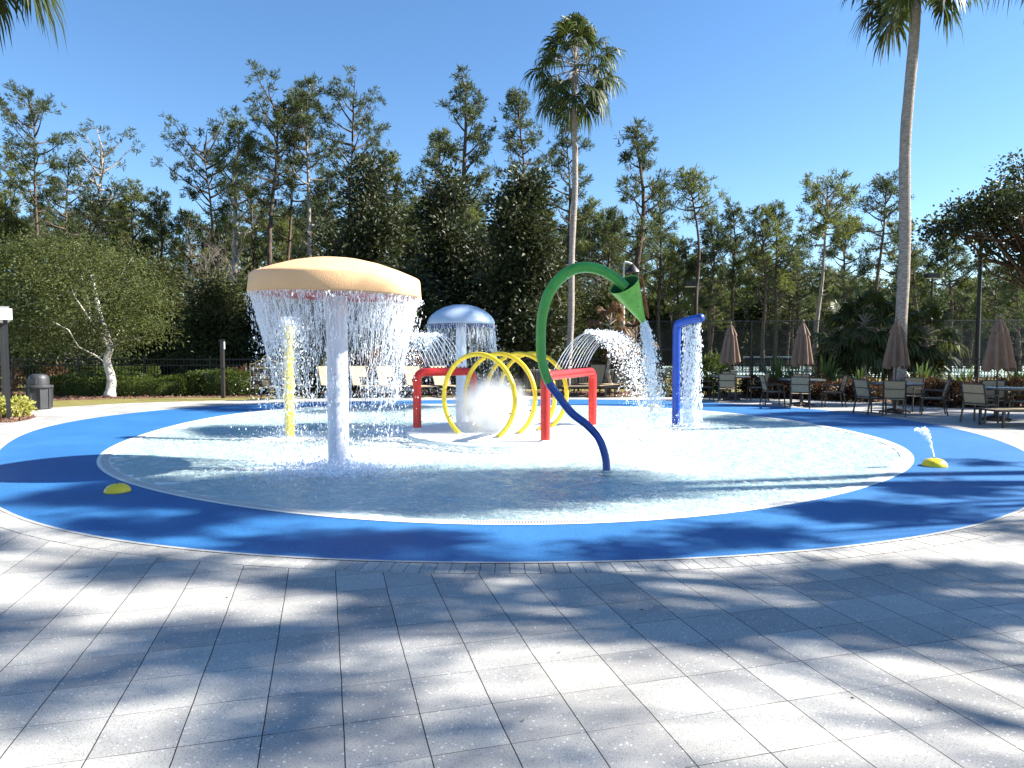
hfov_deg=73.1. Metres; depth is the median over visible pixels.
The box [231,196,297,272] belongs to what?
pine tree
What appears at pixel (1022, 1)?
palm tree
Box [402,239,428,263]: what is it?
pine tree
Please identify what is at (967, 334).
young tree
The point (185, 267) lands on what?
pine tree
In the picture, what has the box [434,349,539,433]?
splash
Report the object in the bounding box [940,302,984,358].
pine tree
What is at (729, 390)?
patio table
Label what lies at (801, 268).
pine tree
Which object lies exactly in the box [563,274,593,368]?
young tree
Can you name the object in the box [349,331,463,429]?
water jets
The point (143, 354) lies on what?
young tree
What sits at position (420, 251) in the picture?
pine tree
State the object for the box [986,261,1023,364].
young tree
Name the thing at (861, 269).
pine tree
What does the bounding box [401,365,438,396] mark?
chaise lounge
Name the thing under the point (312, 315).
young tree
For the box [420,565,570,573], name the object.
border bed
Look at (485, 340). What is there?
water curtain
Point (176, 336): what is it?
young tree
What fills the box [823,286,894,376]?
palmetto
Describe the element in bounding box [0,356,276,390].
picket fence
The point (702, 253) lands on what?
pine tree
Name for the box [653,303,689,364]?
young tree
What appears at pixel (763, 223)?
pine tree
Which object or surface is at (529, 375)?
water hoop
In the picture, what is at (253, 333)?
young tree
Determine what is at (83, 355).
oak tree
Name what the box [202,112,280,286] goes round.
pine tree
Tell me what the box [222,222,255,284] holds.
pine tree
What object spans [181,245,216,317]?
bare tree
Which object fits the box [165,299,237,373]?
young tree
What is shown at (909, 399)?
shrub
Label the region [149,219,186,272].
pine tree
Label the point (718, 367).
shrub
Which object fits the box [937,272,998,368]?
pine tree
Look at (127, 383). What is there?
hedge
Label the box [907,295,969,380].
palmetto
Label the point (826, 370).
yucca
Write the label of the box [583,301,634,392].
palm tree
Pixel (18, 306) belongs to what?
young tree
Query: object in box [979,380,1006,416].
patio chair
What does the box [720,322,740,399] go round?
patio umbrella
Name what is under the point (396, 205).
pine tree
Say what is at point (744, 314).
bare tree
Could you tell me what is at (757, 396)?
bark chips
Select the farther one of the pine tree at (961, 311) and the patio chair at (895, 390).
the pine tree at (961, 311)
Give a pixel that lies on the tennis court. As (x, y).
(869, 372)
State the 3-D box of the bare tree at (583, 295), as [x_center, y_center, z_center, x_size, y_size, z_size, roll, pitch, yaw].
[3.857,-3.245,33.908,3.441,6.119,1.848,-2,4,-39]
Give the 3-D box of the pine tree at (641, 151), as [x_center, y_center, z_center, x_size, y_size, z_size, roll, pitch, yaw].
[6.616,-6.936,35.584,3.954,13.325,4.117,-1,3,-12]
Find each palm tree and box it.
[0,0,68,55]
[518,12,627,389]
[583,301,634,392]
[614,318,657,391]
[840,0,993,403]
[982,0,1023,23]
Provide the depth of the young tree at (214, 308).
31.37 m
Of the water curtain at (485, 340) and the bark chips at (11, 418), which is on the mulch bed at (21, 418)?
the bark chips at (11, 418)
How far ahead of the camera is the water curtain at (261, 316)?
8.86 m
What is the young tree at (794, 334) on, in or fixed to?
on the ground
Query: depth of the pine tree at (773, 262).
66.09 m
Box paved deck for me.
[0,396,1023,767]
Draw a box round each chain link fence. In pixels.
[626,331,1023,365]
[639,320,1023,377]
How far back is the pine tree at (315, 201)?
48.94 m
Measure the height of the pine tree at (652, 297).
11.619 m
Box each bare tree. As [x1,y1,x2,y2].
[172,222,238,302]
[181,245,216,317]
[202,199,260,296]
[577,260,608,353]
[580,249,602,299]
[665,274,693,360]
[723,294,761,363]
[757,289,773,338]
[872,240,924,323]
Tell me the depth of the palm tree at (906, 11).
19.28 m
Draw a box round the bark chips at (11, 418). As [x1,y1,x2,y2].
[0,412,34,421]
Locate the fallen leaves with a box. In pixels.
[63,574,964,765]
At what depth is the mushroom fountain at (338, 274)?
8.74 m
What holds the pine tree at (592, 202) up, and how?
on the ground
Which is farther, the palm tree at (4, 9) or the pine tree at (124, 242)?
the pine tree at (124, 242)
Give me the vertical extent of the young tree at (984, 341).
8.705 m
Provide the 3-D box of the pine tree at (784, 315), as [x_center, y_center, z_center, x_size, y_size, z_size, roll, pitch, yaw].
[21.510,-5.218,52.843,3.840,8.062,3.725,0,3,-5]
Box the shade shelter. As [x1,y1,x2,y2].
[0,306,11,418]
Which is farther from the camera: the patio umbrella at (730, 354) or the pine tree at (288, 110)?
the pine tree at (288, 110)
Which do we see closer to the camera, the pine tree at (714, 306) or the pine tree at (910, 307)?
the pine tree at (910, 307)
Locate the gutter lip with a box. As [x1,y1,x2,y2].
[109,404,901,519]
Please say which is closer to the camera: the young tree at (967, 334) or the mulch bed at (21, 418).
the mulch bed at (21, 418)
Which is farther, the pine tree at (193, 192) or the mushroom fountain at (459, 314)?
the pine tree at (193, 192)
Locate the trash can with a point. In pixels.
(39, 389)
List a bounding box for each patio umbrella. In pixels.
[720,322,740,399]
[791,319,812,405]
[883,317,909,413]
[981,314,1015,420]
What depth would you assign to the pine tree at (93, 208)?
41.39 m
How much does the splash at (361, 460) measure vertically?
0.259 m
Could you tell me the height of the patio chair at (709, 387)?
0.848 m
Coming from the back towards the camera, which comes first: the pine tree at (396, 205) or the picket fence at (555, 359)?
the pine tree at (396, 205)
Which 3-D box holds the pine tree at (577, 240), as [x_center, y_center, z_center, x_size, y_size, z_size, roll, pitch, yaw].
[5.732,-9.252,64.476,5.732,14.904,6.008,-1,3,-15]
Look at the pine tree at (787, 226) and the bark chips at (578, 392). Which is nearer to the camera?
the bark chips at (578, 392)
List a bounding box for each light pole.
[622,261,639,362]
[684,281,697,355]
[924,273,939,345]
[964,237,983,379]
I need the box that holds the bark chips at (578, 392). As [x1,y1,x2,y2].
[265,389,661,395]
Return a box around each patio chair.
[259,372,284,400]
[294,378,306,396]
[692,375,713,400]
[718,373,736,402]
[720,371,737,397]
[746,372,770,400]
[759,375,784,406]
[789,376,810,408]
[792,374,809,402]
[821,375,848,407]
[852,379,886,414]
[881,380,906,416]
[892,377,924,411]
[919,379,950,415]
[959,383,998,424]
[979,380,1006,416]
[1007,392,1023,417]
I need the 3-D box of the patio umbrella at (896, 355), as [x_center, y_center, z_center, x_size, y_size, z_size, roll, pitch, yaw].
[9.383,-0.466,16.904,0.590,2.350,0.637,1,3,10]
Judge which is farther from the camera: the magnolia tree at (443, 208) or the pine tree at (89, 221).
the pine tree at (89, 221)
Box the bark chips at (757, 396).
[701,393,988,406]
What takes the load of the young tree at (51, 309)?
on the ground
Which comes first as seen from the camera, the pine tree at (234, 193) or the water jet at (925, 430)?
the water jet at (925, 430)
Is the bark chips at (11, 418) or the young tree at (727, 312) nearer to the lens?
the bark chips at (11, 418)
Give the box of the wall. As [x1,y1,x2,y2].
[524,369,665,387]
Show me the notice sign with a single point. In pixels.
(257, 384)
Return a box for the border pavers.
[0,399,1023,573]
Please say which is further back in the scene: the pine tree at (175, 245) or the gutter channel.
the pine tree at (175, 245)
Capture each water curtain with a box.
[243,289,427,478]
[413,323,499,399]
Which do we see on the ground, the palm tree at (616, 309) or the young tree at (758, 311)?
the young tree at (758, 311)
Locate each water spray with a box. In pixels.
[231,316,327,438]
[633,321,678,467]
[676,322,703,426]
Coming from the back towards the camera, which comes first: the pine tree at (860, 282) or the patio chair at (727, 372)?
the pine tree at (860, 282)
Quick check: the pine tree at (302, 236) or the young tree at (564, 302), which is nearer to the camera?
the young tree at (564, 302)
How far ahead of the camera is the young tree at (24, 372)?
31.54 m
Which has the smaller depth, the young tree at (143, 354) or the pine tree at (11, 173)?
the young tree at (143, 354)
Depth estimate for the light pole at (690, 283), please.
29.79 m
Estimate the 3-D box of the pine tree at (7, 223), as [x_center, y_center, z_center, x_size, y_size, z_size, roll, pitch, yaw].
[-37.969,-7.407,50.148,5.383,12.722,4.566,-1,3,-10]
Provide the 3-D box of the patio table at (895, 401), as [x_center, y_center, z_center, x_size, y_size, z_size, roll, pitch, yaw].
[9.396,0.338,16.951,1.220,0.745,1.220,-2,4,-34]
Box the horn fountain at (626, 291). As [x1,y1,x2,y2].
[536,262,648,473]
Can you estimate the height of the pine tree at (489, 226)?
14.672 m
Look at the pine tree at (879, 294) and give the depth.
51.66 m
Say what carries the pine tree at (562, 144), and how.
on the ground
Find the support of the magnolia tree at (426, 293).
on the ground
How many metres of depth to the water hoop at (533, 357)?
13.20 m
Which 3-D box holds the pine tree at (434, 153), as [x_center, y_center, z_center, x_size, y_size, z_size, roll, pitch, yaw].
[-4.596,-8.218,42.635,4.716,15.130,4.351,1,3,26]
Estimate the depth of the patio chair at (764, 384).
18.94 m
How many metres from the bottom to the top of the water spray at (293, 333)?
2.186 m
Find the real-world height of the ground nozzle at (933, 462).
0.123 m
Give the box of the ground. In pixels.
[0,362,1006,409]
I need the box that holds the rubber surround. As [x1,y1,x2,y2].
[0,399,1023,561]
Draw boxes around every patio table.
[709,375,750,400]
[778,378,825,406]
[868,381,924,413]
[982,385,1023,421]
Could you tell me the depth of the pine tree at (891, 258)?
46.51 m
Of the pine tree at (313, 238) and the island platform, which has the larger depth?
the pine tree at (313, 238)
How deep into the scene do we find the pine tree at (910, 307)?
50.13 m
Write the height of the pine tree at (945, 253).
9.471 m
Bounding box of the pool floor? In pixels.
[97,404,911,524]
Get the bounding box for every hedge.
[47,363,160,381]
[49,372,200,396]
[182,366,268,395]
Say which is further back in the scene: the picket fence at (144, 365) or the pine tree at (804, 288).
the pine tree at (804, 288)
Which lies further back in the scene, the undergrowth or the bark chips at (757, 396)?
the undergrowth
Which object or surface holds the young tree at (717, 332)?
on the ground
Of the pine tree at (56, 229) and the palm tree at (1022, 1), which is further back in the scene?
the pine tree at (56, 229)
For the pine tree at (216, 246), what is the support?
on the ground
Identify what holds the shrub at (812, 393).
on the mulch bed at (738, 395)
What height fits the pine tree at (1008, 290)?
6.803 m
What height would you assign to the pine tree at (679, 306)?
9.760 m
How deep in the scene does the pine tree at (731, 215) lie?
47.37 m
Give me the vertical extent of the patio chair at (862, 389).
0.848 m
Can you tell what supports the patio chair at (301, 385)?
on the ground
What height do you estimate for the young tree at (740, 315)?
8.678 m
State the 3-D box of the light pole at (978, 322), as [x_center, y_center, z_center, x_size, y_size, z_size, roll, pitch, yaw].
[17.294,-2.633,25.897,0.646,5.730,0.400,0,3,0]
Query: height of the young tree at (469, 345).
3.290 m
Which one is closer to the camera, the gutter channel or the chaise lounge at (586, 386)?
the gutter channel
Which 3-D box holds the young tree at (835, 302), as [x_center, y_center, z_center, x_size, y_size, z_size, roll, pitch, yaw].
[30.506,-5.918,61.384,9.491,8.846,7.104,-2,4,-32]
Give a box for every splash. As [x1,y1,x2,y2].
[152,444,489,497]
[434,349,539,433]
[576,413,720,434]
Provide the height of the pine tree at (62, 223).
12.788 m
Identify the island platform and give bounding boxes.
[406,421,604,453]
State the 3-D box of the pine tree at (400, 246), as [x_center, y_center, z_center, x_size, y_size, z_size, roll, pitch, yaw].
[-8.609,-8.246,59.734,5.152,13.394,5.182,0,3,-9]
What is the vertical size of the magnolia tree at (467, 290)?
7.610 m
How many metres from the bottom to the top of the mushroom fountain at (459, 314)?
2.559 m
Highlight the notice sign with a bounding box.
[250,355,282,395]
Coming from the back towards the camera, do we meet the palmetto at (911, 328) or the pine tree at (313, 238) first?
the pine tree at (313, 238)
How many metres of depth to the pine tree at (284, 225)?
55.64 m
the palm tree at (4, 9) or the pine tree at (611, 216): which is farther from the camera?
the pine tree at (611, 216)
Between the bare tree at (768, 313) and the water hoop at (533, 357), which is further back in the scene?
the bare tree at (768, 313)
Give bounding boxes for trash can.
[24,374,53,409]
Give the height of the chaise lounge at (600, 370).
1.000 m
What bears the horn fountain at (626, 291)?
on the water
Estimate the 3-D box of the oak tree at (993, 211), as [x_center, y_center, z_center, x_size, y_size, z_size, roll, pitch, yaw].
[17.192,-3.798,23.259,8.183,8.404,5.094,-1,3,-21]
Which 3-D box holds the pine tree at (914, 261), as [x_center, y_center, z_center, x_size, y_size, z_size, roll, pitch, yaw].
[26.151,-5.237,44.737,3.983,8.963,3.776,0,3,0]
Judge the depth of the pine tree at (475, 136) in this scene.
38.92 m
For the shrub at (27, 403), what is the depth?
15.86 m
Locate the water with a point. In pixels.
(623, 433)
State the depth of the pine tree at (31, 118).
45.56 m
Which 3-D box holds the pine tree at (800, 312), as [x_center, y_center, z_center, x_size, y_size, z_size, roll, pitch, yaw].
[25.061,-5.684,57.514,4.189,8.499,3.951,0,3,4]
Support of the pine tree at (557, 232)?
on the ground
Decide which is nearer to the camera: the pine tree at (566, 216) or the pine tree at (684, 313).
the pine tree at (684, 313)
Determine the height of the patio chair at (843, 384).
0.848 m
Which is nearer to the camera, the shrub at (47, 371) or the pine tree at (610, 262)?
the shrub at (47, 371)
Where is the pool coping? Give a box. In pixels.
[0,399,1023,562]
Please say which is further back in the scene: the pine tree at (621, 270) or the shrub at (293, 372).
the pine tree at (621, 270)
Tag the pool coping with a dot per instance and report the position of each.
(32, 521)
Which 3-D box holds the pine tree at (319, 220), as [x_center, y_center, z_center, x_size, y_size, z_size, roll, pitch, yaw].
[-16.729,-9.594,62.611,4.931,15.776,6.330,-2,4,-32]
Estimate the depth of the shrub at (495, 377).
24.27 m
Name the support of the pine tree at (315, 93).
on the ground
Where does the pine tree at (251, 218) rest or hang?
on the ground
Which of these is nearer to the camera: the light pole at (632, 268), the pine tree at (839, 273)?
the light pole at (632, 268)
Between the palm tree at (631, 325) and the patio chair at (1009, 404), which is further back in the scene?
the palm tree at (631, 325)
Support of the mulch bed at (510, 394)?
on the ground
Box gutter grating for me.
[100,404,909,522]
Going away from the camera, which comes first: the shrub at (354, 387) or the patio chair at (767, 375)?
the patio chair at (767, 375)
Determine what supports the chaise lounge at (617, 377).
on the mulch bed at (510, 394)
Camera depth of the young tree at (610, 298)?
32.64 m
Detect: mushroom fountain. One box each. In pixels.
[247,256,420,467]
[427,304,494,421]
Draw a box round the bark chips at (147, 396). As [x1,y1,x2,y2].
[10,392,275,400]
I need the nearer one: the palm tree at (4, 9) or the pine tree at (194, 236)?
the palm tree at (4, 9)
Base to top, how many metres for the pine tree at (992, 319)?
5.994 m
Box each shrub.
[0,366,25,395]
[0,394,37,416]
[43,361,70,387]
[229,363,249,374]
[277,356,310,394]
[293,351,326,393]
[311,349,357,393]
[348,352,369,393]
[352,345,387,393]
[376,351,409,393]
[401,348,439,393]
[424,355,455,394]
[449,345,492,393]
[471,347,518,394]
[650,365,671,396]
[669,370,714,396]
[681,348,732,395]
[737,373,779,396]
[750,376,799,399]
[781,372,831,399]
[811,377,859,400]
[833,376,884,401]
[884,373,932,404]
[907,373,959,406]
[924,379,983,407]
[949,376,1013,407]
[991,374,1023,406]
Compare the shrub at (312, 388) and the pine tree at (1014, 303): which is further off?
the pine tree at (1014, 303)
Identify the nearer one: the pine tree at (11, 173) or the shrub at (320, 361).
the shrub at (320, 361)
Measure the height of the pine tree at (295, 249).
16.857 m
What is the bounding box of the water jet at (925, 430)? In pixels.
[914,426,934,456]
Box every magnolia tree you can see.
[279,203,354,339]
[305,143,437,380]
[347,252,473,380]
[393,156,496,377]
[435,221,506,379]
[453,157,597,387]
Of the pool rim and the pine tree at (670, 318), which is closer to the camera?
the pool rim
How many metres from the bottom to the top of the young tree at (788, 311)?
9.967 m
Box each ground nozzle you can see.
[103,482,131,493]
[921,457,947,467]
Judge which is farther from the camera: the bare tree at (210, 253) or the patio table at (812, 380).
the bare tree at (210, 253)
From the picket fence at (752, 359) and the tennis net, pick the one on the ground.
the picket fence at (752, 359)
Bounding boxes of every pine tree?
[0,79,78,300]
[0,145,53,299]
[0,184,32,297]
[0,201,19,295]
[0,207,49,302]
[1,198,33,303]
[18,222,87,296]
[25,148,111,260]
[28,193,60,237]
[42,206,91,267]
[45,119,145,296]
[50,212,87,287]
[55,185,115,275]
[75,194,113,257]
[81,194,154,280]
[88,178,170,282]
[116,186,190,298]
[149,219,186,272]
[150,104,255,287]
[159,206,231,305]
[169,238,197,290]
[187,221,246,295]
[189,230,207,302]
[189,245,230,279]
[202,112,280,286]
[204,203,261,274]
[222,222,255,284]
[226,152,287,269]
[228,58,314,310]
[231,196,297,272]
[238,201,277,270]
[253,87,340,304]
[259,210,306,261]
[265,71,356,257]
[265,202,299,259]
[274,212,321,259]
[281,196,325,258]
[291,161,353,257]
[295,64,392,220]
[299,193,346,256]
[302,224,342,256]
[373,140,422,269]
[381,198,418,266]
[385,218,418,268]
[387,194,435,265]
[401,126,479,248]
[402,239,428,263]
[411,64,499,261]
[457,194,493,237]
[466,196,488,242]
[480,201,537,247]
[492,86,555,197]
[528,116,606,263]
[544,203,564,246]
[556,205,592,294]
[558,228,592,291]
[563,203,600,293]
[566,195,630,297]
[575,213,646,307]
[576,205,644,295]
[586,218,646,285]
[590,231,630,293]
[600,115,682,339]
[619,239,662,341]
[625,177,700,368]
[627,233,657,341]
[643,220,680,312]
[646,231,707,369]
[661,260,691,323]
[662,162,728,360]
[671,264,716,333]
[676,209,752,371]
[680,248,717,296]
[687,276,737,344]
[701,196,769,369]
[704,268,739,350]
[726,247,746,279]
[735,202,803,371]
[738,246,761,360]
[744,199,812,370]
[756,245,777,289]
[761,245,817,366]
[766,268,811,367]
[768,229,835,366]
[783,271,815,322]
[790,266,836,352]
[793,167,866,376]
[804,265,842,362]
[805,213,883,360]
[829,274,868,334]
[830,265,851,286]
[840,278,888,332]
[842,275,865,299]
[848,167,915,373]
[857,218,937,305]
[881,291,928,332]
[884,235,952,344]
[915,234,994,367]
[934,273,993,368]
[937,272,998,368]
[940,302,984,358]
[962,259,1023,369]
[963,270,1023,371]
[967,293,1016,340]
[986,293,1023,330]
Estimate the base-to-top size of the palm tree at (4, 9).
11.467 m
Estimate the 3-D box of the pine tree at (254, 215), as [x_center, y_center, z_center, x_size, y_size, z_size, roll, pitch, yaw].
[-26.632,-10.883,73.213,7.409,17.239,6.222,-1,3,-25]
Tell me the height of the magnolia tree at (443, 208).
10.890 m
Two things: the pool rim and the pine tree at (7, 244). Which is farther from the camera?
the pine tree at (7, 244)
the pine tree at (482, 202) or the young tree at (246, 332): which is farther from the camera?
the pine tree at (482, 202)
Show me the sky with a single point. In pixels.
(764, 95)
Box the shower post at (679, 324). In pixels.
[672,314,704,426]
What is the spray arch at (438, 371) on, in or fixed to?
on the island platform
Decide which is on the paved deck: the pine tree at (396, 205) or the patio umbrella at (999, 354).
the patio umbrella at (999, 354)
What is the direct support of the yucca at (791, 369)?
on the mulch bed at (738, 395)
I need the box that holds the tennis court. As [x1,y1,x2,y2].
[646,366,1023,376]
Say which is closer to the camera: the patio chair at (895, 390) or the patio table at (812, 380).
the patio chair at (895, 390)
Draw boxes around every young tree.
[0,293,41,373]
[0,317,43,381]
[31,284,77,373]
[35,295,122,373]
[48,249,135,369]
[91,247,199,375]
[93,303,172,374]
[149,257,260,373]
[158,296,185,375]
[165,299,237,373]
[195,263,286,368]
[225,267,283,367]
[270,299,301,373]
[272,249,343,376]
[290,255,368,369]
[449,325,485,366]
[534,256,596,368]
[553,292,588,368]
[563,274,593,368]
[572,284,626,367]
[573,273,642,368]
[637,301,686,364]
[641,293,685,360]
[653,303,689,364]
[669,274,734,364]
[689,267,748,353]
[699,271,779,364]
[702,314,727,362]
[735,261,818,364]
[768,260,819,361]
[777,309,818,363]
[805,266,849,342]
[810,269,891,353]
[881,254,956,350]
[938,282,985,363]
[945,278,1013,364]
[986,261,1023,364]
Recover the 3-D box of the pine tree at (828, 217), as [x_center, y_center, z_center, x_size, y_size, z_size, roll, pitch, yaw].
[17.095,-6.070,37.581,3.620,11.378,3.740,0,3,0]
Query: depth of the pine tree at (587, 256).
49.09 m
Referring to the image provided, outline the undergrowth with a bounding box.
[0,227,988,366]
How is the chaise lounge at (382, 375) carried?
on the paved deck
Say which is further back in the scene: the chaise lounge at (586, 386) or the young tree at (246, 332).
the young tree at (246, 332)
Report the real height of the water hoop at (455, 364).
1.510 m
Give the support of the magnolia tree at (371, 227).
on the ground
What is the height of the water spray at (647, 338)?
2.024 m
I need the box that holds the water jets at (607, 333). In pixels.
[554,328,676,441]
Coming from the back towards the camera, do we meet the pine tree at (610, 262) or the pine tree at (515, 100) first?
the pine tree at (610, 262)
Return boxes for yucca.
[745,351,797,388]
[782,365,806,377]
[804,354,854,387]
[842,366,882,387]
[907,362,947,379]
[949,365,987,382]
[993,365,1023,395]
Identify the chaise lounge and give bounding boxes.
[314,365,351,394]
[348,365,385,397]
[373,365,411,397]
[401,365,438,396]
[427,365,468,397]
[559,383,623,396]
[572,364,607,393]
[597,383,659,397]
[598,364,633,394]
[975,407,1023,427]
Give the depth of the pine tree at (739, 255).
68.63 m
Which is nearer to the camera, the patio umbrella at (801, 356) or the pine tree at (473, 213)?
the patio umbrella at (801, 356)
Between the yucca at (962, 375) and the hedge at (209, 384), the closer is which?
the yucca at (962, 375)
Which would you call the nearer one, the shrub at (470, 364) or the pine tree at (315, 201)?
the shrub at (470, 364)
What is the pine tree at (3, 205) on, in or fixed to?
on the ground
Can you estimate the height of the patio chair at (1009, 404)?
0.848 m
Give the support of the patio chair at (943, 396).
on the paved deck
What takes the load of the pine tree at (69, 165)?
on the ground
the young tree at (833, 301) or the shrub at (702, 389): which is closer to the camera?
the shrub at (702, 389)
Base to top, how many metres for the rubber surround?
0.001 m
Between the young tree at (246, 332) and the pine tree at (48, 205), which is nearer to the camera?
the young tree at (246, 332)
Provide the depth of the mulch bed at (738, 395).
22.78 m
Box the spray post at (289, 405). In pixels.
[284,323,294,436]
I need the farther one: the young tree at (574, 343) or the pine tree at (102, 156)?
the pine tree at (102, 156)
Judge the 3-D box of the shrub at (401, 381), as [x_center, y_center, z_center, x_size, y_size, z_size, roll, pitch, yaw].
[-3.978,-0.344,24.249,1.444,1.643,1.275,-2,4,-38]
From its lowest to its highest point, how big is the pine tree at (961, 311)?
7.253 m
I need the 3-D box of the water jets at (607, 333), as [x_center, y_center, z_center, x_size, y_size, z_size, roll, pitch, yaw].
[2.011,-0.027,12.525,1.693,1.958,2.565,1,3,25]
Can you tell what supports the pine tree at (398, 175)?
on the ground
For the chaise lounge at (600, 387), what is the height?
0.414 m
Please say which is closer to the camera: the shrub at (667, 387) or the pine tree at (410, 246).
the shrub at (667, 387)
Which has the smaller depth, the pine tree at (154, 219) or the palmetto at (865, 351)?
the palmetto at (865, 351)
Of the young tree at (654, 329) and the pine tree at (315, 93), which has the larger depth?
the young tree at (654, 329)
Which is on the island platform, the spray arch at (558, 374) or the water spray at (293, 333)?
the spray arch at (558, 374)
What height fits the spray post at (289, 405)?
2.112 m
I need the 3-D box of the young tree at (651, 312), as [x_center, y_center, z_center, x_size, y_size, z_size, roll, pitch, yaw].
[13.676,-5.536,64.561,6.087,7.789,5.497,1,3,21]
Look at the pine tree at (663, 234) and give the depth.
46.58 m
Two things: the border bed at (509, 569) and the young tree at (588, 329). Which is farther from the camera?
the young tree at (588, 329)
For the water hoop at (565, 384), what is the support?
on the island platform
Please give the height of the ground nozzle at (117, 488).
0.109 m
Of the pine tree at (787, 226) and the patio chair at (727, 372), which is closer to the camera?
the patio chair at (727, 372)
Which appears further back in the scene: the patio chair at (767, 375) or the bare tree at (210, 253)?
the bare tree at (210, 253)
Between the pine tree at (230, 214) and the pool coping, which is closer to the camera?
the pool coping
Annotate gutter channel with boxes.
[100,404,909,522]
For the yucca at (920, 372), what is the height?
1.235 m
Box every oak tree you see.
[0,219,192,396]
[0,297,134,387]
[911,148,1023,289]
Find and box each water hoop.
[442,352,516,437]
[464,352,536,433]
[485,351,556,430]
[498,351,568,426]
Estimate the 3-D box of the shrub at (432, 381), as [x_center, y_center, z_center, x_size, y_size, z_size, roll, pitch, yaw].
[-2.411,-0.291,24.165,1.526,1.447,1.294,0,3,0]
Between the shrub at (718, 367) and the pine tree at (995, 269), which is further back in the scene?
the pine tree at (995, 269)
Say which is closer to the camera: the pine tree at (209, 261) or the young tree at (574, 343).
the young tree at (574, 343)
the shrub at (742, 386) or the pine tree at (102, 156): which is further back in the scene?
the pine tree at (102, 156)
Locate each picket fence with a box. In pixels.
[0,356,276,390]
[277,356,638,390]
[692,356,1023,389]
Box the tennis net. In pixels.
[742,356,834,366]
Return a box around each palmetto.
[808,300,884,381]
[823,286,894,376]
[860,296,933,380]
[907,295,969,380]
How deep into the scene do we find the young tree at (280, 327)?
36.66 m
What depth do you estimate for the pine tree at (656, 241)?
63.03 m
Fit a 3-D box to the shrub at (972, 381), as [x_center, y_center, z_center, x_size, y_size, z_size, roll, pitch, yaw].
[12.553,0.259,18.634,1.649,1.026,1.249,0,3,0]
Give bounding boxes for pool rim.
[97,404,913,524]
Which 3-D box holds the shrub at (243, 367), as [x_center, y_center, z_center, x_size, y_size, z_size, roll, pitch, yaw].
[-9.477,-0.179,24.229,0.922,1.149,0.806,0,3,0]
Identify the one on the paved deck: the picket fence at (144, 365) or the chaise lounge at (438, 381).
the chaise lounge at (438, 381)
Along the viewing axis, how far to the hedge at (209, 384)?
23.56 m
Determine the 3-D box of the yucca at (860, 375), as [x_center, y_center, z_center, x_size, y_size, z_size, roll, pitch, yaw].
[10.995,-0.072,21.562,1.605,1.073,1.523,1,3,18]
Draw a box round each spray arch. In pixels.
[411,366,478,429]
[538,367,598,442]
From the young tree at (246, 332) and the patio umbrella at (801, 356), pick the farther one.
the young tree at (246, 332)
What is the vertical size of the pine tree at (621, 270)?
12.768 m
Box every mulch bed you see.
[0,415,33,422]
[10,393,275,400]
[281,391,669,395]
[698,394,1021,406]
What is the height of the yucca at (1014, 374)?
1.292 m
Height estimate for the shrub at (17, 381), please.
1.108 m
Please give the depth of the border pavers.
5.29 m
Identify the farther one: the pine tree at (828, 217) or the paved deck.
the pine tree at (828, 217)
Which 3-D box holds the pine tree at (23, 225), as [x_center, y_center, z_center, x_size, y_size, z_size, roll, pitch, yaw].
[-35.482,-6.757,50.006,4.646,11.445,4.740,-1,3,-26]
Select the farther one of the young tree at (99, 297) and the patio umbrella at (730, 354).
the young tree at (99, 297)
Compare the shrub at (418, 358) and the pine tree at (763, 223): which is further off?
the pine tree at (763, 223)
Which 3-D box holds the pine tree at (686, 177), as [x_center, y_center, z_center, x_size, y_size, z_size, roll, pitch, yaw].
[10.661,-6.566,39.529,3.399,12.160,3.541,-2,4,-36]
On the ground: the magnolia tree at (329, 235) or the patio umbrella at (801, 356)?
the magnolia tree at (329, 235)
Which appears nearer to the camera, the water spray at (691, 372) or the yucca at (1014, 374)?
the water spray at (691, 372)
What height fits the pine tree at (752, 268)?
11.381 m
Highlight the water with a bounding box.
[111,405,895,520]
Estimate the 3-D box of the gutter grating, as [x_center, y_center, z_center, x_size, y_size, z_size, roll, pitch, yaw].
[-0.219,0.920,12.889,13.354,0.013,13.267,0,3,0]
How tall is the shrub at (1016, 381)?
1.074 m
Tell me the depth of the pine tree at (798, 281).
51.21 m
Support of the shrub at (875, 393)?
on the mulch bed at (738, 395)
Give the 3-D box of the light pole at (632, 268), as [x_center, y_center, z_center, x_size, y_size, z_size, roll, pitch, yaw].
[5.364,-2.758,30.898,0.652,5.453,0.652,3,4,45]
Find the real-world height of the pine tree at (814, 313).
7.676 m
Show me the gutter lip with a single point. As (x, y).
(537, 405)
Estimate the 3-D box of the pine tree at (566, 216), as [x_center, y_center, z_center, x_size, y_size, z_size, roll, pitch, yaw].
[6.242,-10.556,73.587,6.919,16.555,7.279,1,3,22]
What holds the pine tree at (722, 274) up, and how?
on the ground
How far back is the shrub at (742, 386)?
22.92 m
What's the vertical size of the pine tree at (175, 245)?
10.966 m
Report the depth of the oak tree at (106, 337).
22.44 m
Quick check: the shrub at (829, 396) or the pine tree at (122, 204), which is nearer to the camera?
the shrub at (829, 396)

